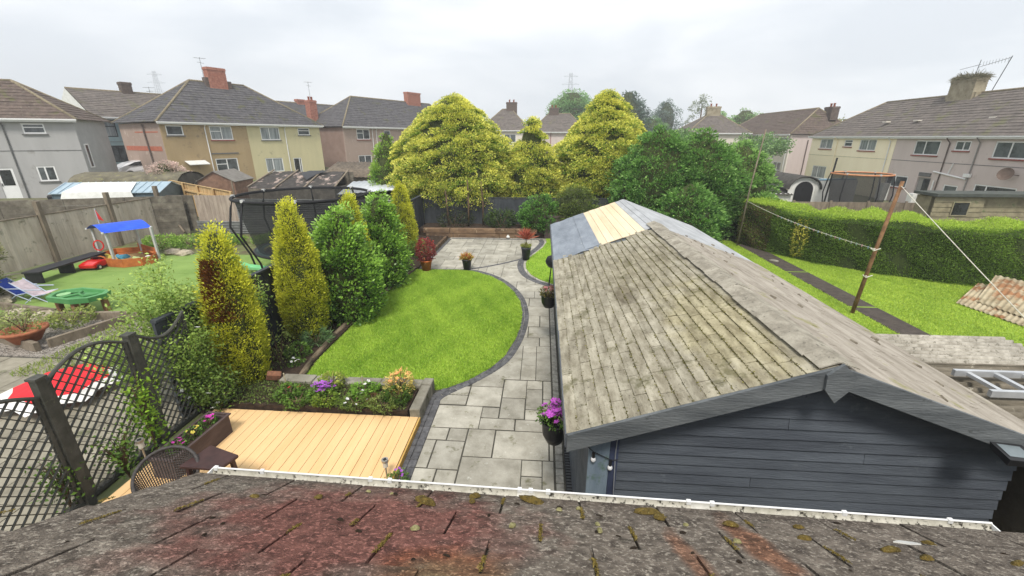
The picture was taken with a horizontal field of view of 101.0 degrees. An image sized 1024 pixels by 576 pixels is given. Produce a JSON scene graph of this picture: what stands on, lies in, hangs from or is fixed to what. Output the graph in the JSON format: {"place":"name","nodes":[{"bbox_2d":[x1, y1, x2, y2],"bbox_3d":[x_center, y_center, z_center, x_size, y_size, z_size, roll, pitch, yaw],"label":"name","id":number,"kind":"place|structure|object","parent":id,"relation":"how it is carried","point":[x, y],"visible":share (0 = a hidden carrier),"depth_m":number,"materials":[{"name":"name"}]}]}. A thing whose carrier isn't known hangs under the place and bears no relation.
{"place":"outdoors","nodes":[
{"label":"outdoors","id":0,"kind":"place"},
{"bbox_2d":[0,356,200,530],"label":"neighbour patio","id":1,"kind":"structure","parent":0,"point":[8,365],"depth_m":6.75,"materials":[{"name":"stone"}]},
{"bbox_2d":[0,362,126,416],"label":"red parasol","id":2,"kind":"object","parent":1,"relation":"on","point":[22,390],"visible":0.32,"depth_m":7.52,"materials":[{"name":"fabric"}]},
{"bbox_2d":[63,325,171,402],"bbox_3d":[-6.459,1.357,7.260,1.430,1.600,1.477,-9,22,-24],"label":"climbing shrub","id":3,"kind":"object","parent":1,"relation":"on","point":[108,355],"visible":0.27,"depth_m":7.00,"materials":[{"name":"green plant"}]},
{"bbox_2d":[98,252,210,386],"bbox_3d":[-5.749,0.752,7.217,1.335,2.735,1.611,1,20,4],"label":"climbing shrub","id":4,"kind":"object","parent":1,"relation":"on","point":[175,300],"visible":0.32,"depth_m":6.82,"materials":[{"name":"green plant"}]},
{"bbox_2d":[10,290,199,381],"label":"rough grass","id":5,"kind":"structure","parent":0,"point":[70,350],"depth_m":9.21,"materials":[{"name":"green plant"}]},
{"bbox_2d":[0,233,274,317],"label":"play lawn","id":6,"kind":"structure","parent":0,"point":[183,267],"depth_m":14.42,"materials":[{"name":"plant"}]},
{"bbox_2d":[9,278,57,303],"bbox_3d":[-13.790,0.060,12.209,0.770,0.659,0.472,-4,20,-10],"label":"beach chair","id":7,"kind":"object","parent":6,"relation":"on","point":[27,286],"visible":0.91,"depth_m":12.14,"materials":[{"name":"white fabric"}]},
{"bbox_2d":[21,252,105,283],"bbox_3d":[-15.591,-0.738,14.844,0.520,0.410,2.600,-1,20,-4],"label":"black bench","id":8,"kind":"object","parent":6,"relation":"on","point":[35,275],"visible":0.79,"depth_m":14.42,"materials":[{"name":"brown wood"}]},
{"bbox_2d":[45,287,111,311],"bbox_3d":[-11.704,0.386,11.457,1.495,0.530,0.878,3,20,8],"label":"water table","id":9,"kind":"object","parent":6,"relation":"on","point":[75,297],"visible":0.93,"depth_m":11.36,"materials":[{"name":"green plastic"}]},
{"bbox_2d":[85,209,160,267],"bbox_3d":[-14.781,-1.956,15.892,2.610,1.940,1.618,10,22,26],"label":"boat sandbox","id":10,"kind":"object","parent":6,"relation":"on","point":[105,229],"visible":0.91,"depth_m":15.75,"materials":[{"name":"plastic"}]},
{"bbox_2d":[229,186,371,267],"bbox_3d":[-7.356,-2.115,15.334,4.622,2.686,4.622,1,20,4],"label":"trampoline","id":11,"kind":"object","parent":6,"relation":"on","point":[256,210],"visible":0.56,"depth_m":13.79,"materials":[{"name":"black fabric"}]},
{"bbox_2d":[193,235,447,416],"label":"flower bed soil","id":12,"kind":"structure","parent":0,"point":[276,406],"depth_m":7.55,"materials":[{"name":"brown soil"}]},
{"bbox_2d":[181,361,246,411],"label":"climbing shrub","id":13,"kind":"object","parent":12,"relation":"on","point":[216,394],"visible":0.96,"depth_m":7.06,"materials":[{"name":"green plant"}]},
{"bbox_2d":[191,218,271,386],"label":"columnar conifer","id":14,"kind":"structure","parent":12,"relation":"on","point":[228,309],"depth_m":7.33,"materials":[{"name":"yellow plant"}]},
{"bbox_2d":[267,321,295,369],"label":"thin rose","id":15,"kind":"object","parent":12,"relation":"on","point":[286,333],"visible":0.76,"depth_m":8.59,"materials":[{"name":"green plant"}]},
{"bbox_2d":[269,193,331,340],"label":"columnar conifer","id":16,"kind":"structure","parent":12,"relation":"on","point":[301,295],"depth_m":9.21,"materials":[{"name":"yellow plant"}]},
{"bbox_2d":[224,380,415,409],"bbox_3d":[-3.503,1.874,7.473,3.558,0.128,0.743,1,20,4],"label":"ground cover","id":17,"kind":"object","parent":12,"relation":"on","point":[250,387],"visible":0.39,"depth_m":7.47,"materials":[{"name":"green plant"}]},
{"bbox_2d":[308,200,390,327],"bbox_3d":[-4.261,-0.610,10.765,2.311,3.215,2.362,1,20,4],"label":"laurel shrub","id":18,"kind":"object","parent":12,"relation":"on","point":[352,271],"visible":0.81,"depth_m":10.30,"materials":[{"name":"green plant"}]},
{"bbox_2d":[338,189,371,257],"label":"golden column","id":19,"kind":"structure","parent":12,"relation":"on","point":[350,198],"depth_m":11.63,"materials":[{"name":"yellow plant"}]},
{"bbox_2d":[358,189,413,288],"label":"laurel shrub","id":20,"kind":"object","parent":12,"relation":"on","point":[383,222],"visible":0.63,"depth_m":12.70,"materials":[{"name":"green plant"}]},
{"bbox_2d":[382,366,417,395],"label":"azalea","id":21,"kind":"object","parent":12,"relation":"on","point":[390,379],"visible":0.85,"depth_m":7.43,"materials":[{"name":"yellow plant"}]},
{"bbox_2d":[391,178,418,251],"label":"golden column","id":22,"kind":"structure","parent":12,"relation":"on","point":[401,201],"depth_m":16.28,"materials":[{"name":"yellow plant"}]},
{"bbox_2d":[307,269,522,389],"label":"lawn","id":23,"kind":"structure","parent":0,"point":[431,346],"depth_m":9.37,"materials":[{"name":"green plant"}]},
{"bbox_2d":[0,167,900,504],"bbox_3d":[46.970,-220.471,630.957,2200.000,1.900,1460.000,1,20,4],"label":"ground","id":24,"kind":"structure","parent":0,"point":[118,483],"depth_m":14.48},
{"bbox_2d":[15,453,94,512],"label":"climbing shrub","id":25,"kind":"object","parent":24,"relation":"on","point":[60,489],"visible":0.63,"depth_m":5.18,"materials":[{"name":"green plant"}]},
{"bbox_2d":[0,79,118,197],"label":"grey house","id":26,"kind":"structure","parent":24,"relation":"on","point":[48,143],"depth_m":30.12,"materials":[{"name":"white paint"}]},
{"bbox_2d":[0,168,22,197],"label":"door","id":27,"kind":"structure","parent":26,"relation":"in","point":[8,181],"depth_m":29.82,"materials":[{"name":"white plastic"}]},
{"bbox_2d":[24,374,97,506],"bbox_3d":[-5.468,1.922,5.160,0.130,1.910,0.130,1,20,4],"label":"trellis post","id":28,"kind":"object","parent":24,"relation":"on","point":[39,386],"visible":0.83,"depth_m":5.08,"materials":[{"name":"grey paint"}]},
{"bbox_2d":[0,397,85,530],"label":"lattice trellis","id":29,"kind":"object","parent":28,"relation":"attached to","point":[46,427],"visible":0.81,"depth_m":4.83,"materials":[{"name":"grey paint"}]},
{"bbox_2d":[46,340,160,494],"bbox_3d":[-5.428,1.636,5.662,0.048,1.931,1.042,1,20,4],"label":"lattice trellis","id":30,"kind":"object","parent":28,"relation":"attached to","point":[69,358],"visible":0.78,"depth_m":5.53,"materials":[{"name":"grey paint"}]},
{"bbox_2d":[0,319,154,359],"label":"gravel bed","id":31,"kind":"object","parent":24,"relation":"on","point":[9,353],"visible":0.09,"depth_m":9.66,"materials":[{"name":"grey gravel"}]},
{"bbox_2d":[0,339,41,351],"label":"bed edging","id":32,"kind":"object","parent":31,"relation":"on","point":[31,345],"visible":0.67,"depth_m":9.40,"materials":[{"name":"beige stone"}]},
{"bbox_2d":[0,321,49,344],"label":"terracotta bowl","id":33,"kind":"object","parent":32,"relation":"on","point":[37,334],"visible":0.73,"depth_m":9.53,"materials":[{"name":"orange ceramic"}]},
{"bbox_2d":[0,308,45,334],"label":"bowl plant","id":34,"kind":"object","parent":33,"relation":"in","point":[24,328],"visible":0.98,"depth_m":9.55,"materials":[{"name":"green plant"}]},
{"bbox_2d":[42,304,98,329],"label":"bed plant","id":35,"kind":"object","parent":31,"relation":"on","point":[74,319],"visible":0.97,"depth_m":10.48,"materials":[{"name":"green plant"}]},
{"bbox_2d":[46,315,125,347],"bbox_3d":[-10.203,1.038,10.180,0.100,0.240,1.471,8,21,21],"label":"bed edging","id":36,"kind":"object","parent":31,"relation":"on","point":[67,337],"visible":0.71,"depth_m":10.02,"materials":[{"name":"wood"}]},
{"bbox_2d":[0,186,159,274],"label":"closeboard side fence","id":37,"kind":"object","parent":24,"relation":"on","point":[40,237],"visible":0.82,"depth_m":16.37,"materials":[{"name":"grey wood"}]},
{"bbox_2d":[0,196,190,234],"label":"old panel wall","id":38,"kind":"structure","parent":24,"relation":"on","point":[170,215],"depth_m":19.64,"materials":[{"name":"grey wood"}]},
{"bbox_2d":[62,82,159,164],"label":"blue grey house","id":39,"kind":"structure","parent":24,"relation":"on","point":[111,105],"depth_m":41.72,"materials":[{"name":"tile"}]},
{"bbox_2d":[84,413,147,479],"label":"climbing shrub","id":40,"kind":"object","parent":24,"relation":"on","point":[121,458],"visible":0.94,"depth_m":5.76,"materials":[{"name":"green plant"}]},
{"bbox_2d":[48,181,183,198],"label":"metal shed","id":41,"kind":"structure","parent":24,"relation":"on","point":[141,189],"depth_m":23.30,"materials":[{"name":"metal"}]},
{"bbox_2d":[61,182,135,205],"bbox_3d":[-22.231,-5.083,23.045,3.800,1.240,1.350,-3,20,-8],"label":"white sheet","id":42,"kind":"object","parent":41,"relation":"on","point":[96,190],"visible":0.62,"depth_m":22.74,"materials":[{"name":"paint"}]},
{"bbox_2d":[68,171,203,184],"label":"mossy outbuilding","id":43,"kind":"structure","parent":24,"relation":"on","point":[186,177],"depth_m":27.71,"materials":[{"name":"stone"}]},
{"bbox_2d":[119,332,168,446],"bbox_3d":[-5.388,1.540,6.231,0.130,1.910,0.130,1,20,4],"label":"trellis post","id":44,"kind":"object","parent":24,"relation":"on","point":[134,349],"visible":0.71,"depth_m":6.08,"materials":[{"name":"grey paint"}]},
{"bbox_2d":[135,310,205,436],"bbox_3d":[-5.353,1.345,6.691,0.048,1.786,0.906,1,20,4],"label":"lattice trellis","id":45,"kind":"object","parent":44,"relation":"attached to","point":[168,332],"visible":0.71,"depth_m":6.60,"materials":[{"name":"grey paint"}]},
{"bbox_2d":[115,363,175,451],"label":"climbing shrub","id":46,"kind":"object","parent":24,"relation":"on","point":[144,413],"visible":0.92,"depth_m":6.05,"materials":[{"name":"green plant"}]},
{"bbox_2d":[165,195,199,232],"bbox_3d":[-16.226,-3.584,20.520,1.350,1.755,0.666,1,20,4],"label":"horizontal board fence","id":47,"kind":"object","parent":24,"relation":"on","point":[190,208],"visible":0.41,"depth_m":20.70,"materials":[{"name":"grey wood"}]},
{"bbox_2d":[143,313,223,413],"bbox_3d":[-5.292,1.319,7.005,0.981,1.810,1.126,-11,23,-29],"label":"climbing shrub","id":48,"kind":"object","parent":24,"relation":"on","point":[194,362],"visible":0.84,"depth_m":6.88,"materials":[{"name":"green plant"}]},
{"bbox_2d":[169,180,232,216],"bbox_3d":[-17.625,-4.837,23.910,8.766,2.035,0.161,14,24,34],"label":"new timber fence","id":49,"kind":"object","parent":24,"relation":"on","point":[190,189],"visible":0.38,"depth_m":23.64,"materials":[{"name":"beige wood"}]},
{"bbox_2d":[111,57,324,179],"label":"beige and yellow house pair","id":50,"kind":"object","parent":24,"relation":"on","point":[213,119],"visible":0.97,"depth_m":41.22,"materials":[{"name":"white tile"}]},
{"bbox_2d":[196,168,253,194],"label":"wooden shed","id":51,"kind":"structure","parent":24,"relation":"on","point":[223,179],"depth_m":28.32,"materials":[{"name":"brown wood"}]},
{"bbox_2d":[150,195,424,417],"bbox_3d":[-5.071,-1.250,14.195,0.150,1.810,15.600,1,20,4],"label":"charcoal side fence","id":52,"kind":"object","parent":24,"relation":"on","point":[161,321],"visible":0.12,"depth_m":9.23,"materials":[{"name":"black wood"}]},
{"bbox_2d":[246,169,353,191],"bbox_3d":[-12.580,-5.735,25.608,5.441,2.584,3.225,1,20,4],"label":"lean to","id":53,"kind":"object","parent":24,"relation":"on","point":[283,179],"visible":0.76,"depth_m":25.31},
{"bbox_2d":[197,200,415,233],"bbox_3d":[-10.087,-3.418,20.403,11.020,1.720,0.085,1,20,4],"label":"corrugated tin fence","id":54,"kind":"object","parent":24,"relation":"on","point":[235,226],"visible":0.16,"depth_m":20.83,"materials":[{"name":"metal"}]},
{"bbox_2d":[193,195,239,221],"bbox_3d":[-14.405,-3.905,20.654,2.150,1.268,0.072,1,20,4],"label":"pale closeboard panel","id":55,"kind":"object","parent":54,"relation":"attached to","point":[211,207],"visible":0.89,"depth_m":20.63,"materials":[{"name":"beige wood"}]},
{"bbox_2d":[326,161,373,181],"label":"stone outbuilding","id":56,"kind":"structure","parent":24,"relation":"on","point":[360,171],"depth_m":28.91,"materials":[{"name":"grey stone"}]},
{"bbox_2d":[316,92,430,167],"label":"pinkish house pair","id":57,"kind":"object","parent":24,"relation":"on","point":[353,128],"visible":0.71,"depth_m":55.58,"materials":[{"name":"grey tile"}]},
{"bbox_2d":[367,132,410,197],"bbox_3d":[-6.761,-6.011,23.260,2.554,4.888,2.533,1,20,4],"label":"leylandii","id":58,"kind":"object","parent":24,"relation":"on","point":[380,168],"visible":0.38,"depth_m":22.46,"materials":[{"name":"green plant"}]},
{"bbox_2d":[383,92,516,210],"bbox_3d":[-3.233,-7.121,23.395,8.472,6.886,8.084,1,20,4],"label":"golden conifer","id":59,"kind":"object","parent":24,"relation":"on","point":[454,142],"visible":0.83,"depth_m":21.43,"materials":[{"name":"yellow plant"}]},
{"bbox_2d":[423,227,536,237],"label":"sleeper retaining wall","id":60,"kind":"structure","parent":24,"relation":"on","point":[478,232],"depth_m":20.01,"materials":[{"name":"brown wood"}]},
{"bbox_2d":[419,223,543,237],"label":"raised bed soil","id":61,"kind":"structure","parent":24,"relation":"on","point":[538,234],"depth_m":20.82,"materials":[{"name":"brown soil"}]},
{"bbox_2d":[482,207,518,227],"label":"undergrowth shrub","id":62,"kind":"object","parent":61,"relation":"on","point":[493,219],"visible":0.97,"depth_m":20.57,"materials":[{"name":"green plant"}]},
{"bbox_2d":[516,191,559,233],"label":"laurel bush","id":63,"kind":"object","parent":61,"relation":"on","point":[536,211],"visible":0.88,"depth_m":19.59,"materials":[{"name":"green plant"}]},
{"bbox_2d":[550,183,600,220],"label":"dark bush","id":64,"kind":"object","parent":61,"relation":"on","point":[572,201],"visible":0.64,"depth_m":19.48,"materials":[{"name":"green plant"}]},
{"bbox_2d":[488,100,526,151],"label":"white fronted house","id":65,"kind":"structure","parent":24,"relation":"on","point":[508,120],"depth_m":71.27,"materials":[{"name":"tile"}]},
{"bbox_2d":[0,465,1023,575],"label":"extension roof","id":66,"kind":"structure","parent":24,"relation":"on","point":[216,520],"depth_m":1.98,"materials":[{"name":"tile"}]},
{"bbox_2d":[423,197,614,223],"bbox_3d":[1.992,-3.684,21.208,13.000,1.680,0.060,1,20,4],"label":"charcoal fence","id":67,"kind":"object","parent":24,"relation":"on","point":[431,213],"visible":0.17,"depth_m":21.39,"materials":[{"name":"grey wood"}]},
{"bbox_2d":[499,116,567,198],"bbox_3d":[1.194,-6.228,22.681,4.155,5.684,4.224,1,20,4],"label":"golden conifer","id":68,"kind":"object","parent":24,"relation":"on","point":[533,172],"visible":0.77,"depth_m":21.84,"materials":[{"name":"yellow plant"}]},
{"bbox_2d":[540,105,576,162],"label":"brown roofed house","id":69,"kind":"structure","parent":24,"relation":"on","point":[556,125],"depth_m":70.88,"materials":[{"name":"white tile"}]},
{"bbox_2d":[546,88,591,119],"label":"broadleaf tree","id":70,"kind":"object","parent":24,"relation":"on","point":[573,103],"visible":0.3,"depth_m":97.37,"materials":[{"name":"green plant"}]},
{"bbox_2d":[550,88,646,203],"bbox_3d":[5.026,-7.056,23.061,6.554,6.989,6.286,-8,21,-21],"label":"golden conifer","id":71,"kind":"object","parent":24,"relation":"on","point":[605,129],"visible":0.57,"depth_m":21.21,"materials":[{"name":"yellow plant"}]},
{"bbox_2d":[621,89,655,132],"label":"conifer tree","id":72,"kind":"object","parent":24,"relation":"on","point":[631,97],"visible":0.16,"depth_m":89.01,"materials":[{"name":"green plant"}]},
{"bbox_2d":[604,124,707,213],"bbox_3d":[6.754,-4.886,19.789,4.983,5.302,4.803,1,20,4],"label":"evergreen shrub","id":73,"kind":"object","parent":24,"relation":"on","point":[652,171],"visible":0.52,"depth_m":18.59,"materials":[{"name":"green plant"}]},
{"bbox_2d":[650,98,683,130],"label":"poplar tree","id":74,"kind":"object","parent":24,"relation":"on","point":[665,113],"visible":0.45,"depth_m":116.36,"materials":[{"name":"green plant"}]},
{"bbox_2d":[676,104,752,145],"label":"pyramid roofed house","id":75,"kind":"structure","parent":24,"relation":"on","point":[729,130],"depth_m":63.82,"materials":[{"name":"grey tile"}]},
{"bbox_2d":[679,126,755,240],"bbox_3d":[8.820,-4.826,19.817,5.071,5.245,5.086,1,20,4],"label":"evergreen shrub","id":76,"kind":"object","parent":24,"relation":"on","point":[714,156],"visible":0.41,"depth_m":18.45,"materials":[{"name":"green plant"}]},
{"bbox_2d":[654,127,796,157],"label":"distant shrubs","id":77,"kind":"object","parent":24,"relation":"on","point":[770,146],"visible":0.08,"depth_m":46.91,"materials":[{"name":"green plant"}]},
{"bbox_2d":[719,138,783,240],"bbox_3d":[10.711,-4.717,20.300,4.301,4.746,4.671,1,20,4],"label":"evergreen shrub","id":78,"kind":"object","parent":24,"relation":"on","point":[765,172],"visible":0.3,"depth_m":19.12,"materials":[{"name":"green plant"}]},
{"bbox_2d":[740,103,840,174],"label":"pale rendered terrace","id":79,"kind":"structure","parent":24,"relation":"on","point":[800,126],"depth_m":55.32,"materials":[{"name":"grey tile"}]},
{"bbox_2d":[766,171,829,201],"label":"white arched outbuilding","id":80,"kind":"structure","parent":24,"relation":"on","point":[802,188],"depth_m":28.22,"materials":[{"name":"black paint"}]},
{"bbox_2d":[787,200,914,220],"bbox_3d":[19.527,-4.270,24.664,10.420,1.660,0.105,1,20,4],"label":"pale board fence","id":81,"kind":"object","parent":24,"relation":"on","point":[884,206],"visible":0.15,"depth_m":24.43,"materials":[{"name":"grey wood"}]},
{"bbox_2d":[821,171,895,201],"bbox_3d":[21.642,-5.972,26.483,3.200,2.477,3.542,1,20,4],"label":"trampoline","id":82,"kind":"object","parent":24,"relation":"on","point":[853,186],"visible":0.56,"depth_m":25.40,"materials":[{"name":"fabric"}]},
{"bbox_2d":[736,196,1023,285],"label":"clipped hedge","id":83,"kind":"object","parent":24,"relation":"on","point":[921,247],"visible":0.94,"depth_m":14.40,"materials":[{"name":"green plant"}]},
{"bbox_2d":[804,56,1023,202],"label":"cream and pink terrace","id":84,"kind":"object","parent":24,"relation":"on","point":[966,133],"visible":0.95,"depth_m":34.93,"materials":[{"name":"yellow paint"}]},
{"bbox_2d":[910,140,941,156],"bbox_3d":[34.372,-11.580,34.984,0.190,1.250,2.580,1,20,4],"label":"window","id":85,"kind":"structure","parent":84,"relation":"in","point":[927,148],"depth_m":34.94,"materials":[{"name":"white plastic"}]},
{"bbox_2d":[988,141,1023,160],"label":"window","id":86,"kind":"structure","parent":84,"relation":"in","point":[1004,150],"depth_m":28.79,"materials":[{"name":"white plastic"}]},
{"bbox_2d":[877,334,1023,532],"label":"corrugated roof outbuilding","id":87,"kind":"structure","parent":24,"relation":"on","point":[945,354],"depth_m":5.01,"materials":[{"name":"stone"}]},
{"bbox_2d":[951,369,1023,398],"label":"aluminium ladder","id":88,"kind":"object","parent":87,"relation":"on","point":[993,390],"visible":1,"depth_m":4.51,"materials":[{"name":"silver metal"}]},
{"bbox_2d":[910,190,1023,227],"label":"weatherboard shed","id":89,"kind":"structure","parent":24,"relation":"on","point":[965,206],"depth_m":20.73,"materials":[{"name":"wood"}]},
{"bbox_2d":[397,237,565,491],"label":"patio paving","id":90,"kind":"structure","parent":0,"point":[484,428],"depth_m":7.43,"materials":[{"name":"stone"}]},
{"bbox_2d":[102,408,420,502],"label":"timber deck","id":91,"kind":"structure","parent":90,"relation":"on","point":[355,445],"depth_m":6.43,"materials":[{"name":"beige wood"}]},
{"bbox_2d":[130,445,199,492],"bbox_3d":[-4.150,2.409,5.137,0.660,0.772,0.590,-14,24,-34],"label":"rattan chair","id":92,"kind":"object","parent":91,"relation":"on","point":[135,485],"visible":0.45,"depth_m":5.21,"materials":[{"name":"brown wicker"}]},
{"bbox_2d":[148,411,232,478],"bbox_3d":[-4.638,2.274,6.160,0.380,0.335,1.060,2,20,7],"label":"trough planter","id":93,"kind":"object","parent":91,"relation":"on","point":[219,431],"visible":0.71,"depth_m":6.18,"materials":[{"name":"wood"}]},
{"bbox_2d":[180,445,238,475],"bbox_3d":[-3.758,2.403,5.333,0.506,0.572,0.401,7,21,19],"label":"brown side table","id":94,"kind":"object","parent":91,"relation":"on","point":[210,457],"visible":0.5,"depth_m":5.24,"materials":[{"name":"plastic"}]},
{"bbox_2d":[279,374,434,420],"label":"stone edging wall","id":95,"kind":"structure","parent":90,"relation":"on","point":[421,401],"depth_m":7.76,"materials":[{"name":"stone"}]},
{"bbox_2d":[0,0,1023,129],"label":"sky","id":96,"kind":"structure","parent":0,"point":[762,56],"materials":[{"name":"white"}]},
{"bbox_2d":[525,238,552,283],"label":"lawn","id":97,"kind":"structure","parent":0,"point":[540,263],"depth_m":15.54,"materials":[{"name":"green plant"}]},
{"bbox_2d":[550,199,1023,521],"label":"timber garage","id":98,"kind":"structure","parent":0,"point":[695,364],"depth_m":3.70,"materials":[{"name":"wood"}]},
{"bbox_2d":[542,416,563,445],"bbox_3d":[0.476,1.448,4.686,0.301,0.643,0.300,-17,26,-40],"label":"hanging pot","id":99,"kind":"object","parent":98,"relation":"hanging from","point":[554,438],"visible":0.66,"depth_m":4.63,"materials":[{"name":"black plastic"}]},
{"bbox_2d":[535,398,562,430],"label":"hanging flowers","id":100,"kind":"object","parent":99,"relation":"in","point":[553,412],"visible":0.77,"depth_m":4.62,"materials":[{"name":"purple plant"}]},
{"bbox_2d":[990,441,1023,466],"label":"floodlight","id":101,"kind":"object","parent":98,"relation":"attached to","point":[1007,454],"visible":1,"depth_m":3.08,"materials":[{"name":"black plastic"}]},
{"bbox_2d":[720,240,898,333],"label":"lawn","id":102,"kind":"structure","parent":0,"point":[832,300],"depth_m":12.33,"materials":[{"name":"green plant"}]},
{"bbox_2d":[655,181,730,242],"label":"evergreen shrub","id":103,"kind":"object","parent":102,"relation":"on","point":[693,204],"visible":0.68,"depth_m":17.35,"materials":[{"name":"green plant"}]},
{"bbox_2d":[850,181,904,313],"bbox_3d":[9.346,-0.903,10.859,0.370,3.607,0.147,1,20,4],"label":"washing line pole","id":104,"kind":"object","parent":102,"relation":"on","point":[873,256],"visible":0.93,"depth_m":10.80,"materials":[{"name":"wood"}]},
{"bbox_2d":[738,244,929,334],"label":"concrete path","id":105,"kind":"structure","parent":0,"point":[890,321],"depth_m":12.62,"materials":[{"name":"grey concrete"}]},
{"bbox_2d":[769,252,1023,346],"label":"lawn","id":106,"kind":"structure","parent":0,"point":[954,322],"depth_m":12.04,"materials":[{"name":"green plant"}]},
{"bbox_2d":[956,283,1023,325],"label":"corrugated sheet","id":107,"kind":"object","parent":106,"relation":"on","point":[970,297],"visible":0.56,"depth_m":11.69,"materials":[{"name":"metal"}]},
{"bbox_2d":[976,275,1023,315],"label":"corrugated sheet","id":108,"kind":"object","parent":107,"relation":"on","point":[1011,290],"visible":0.94,"depth_m":11.86,"materials":[{"name":"metal"}]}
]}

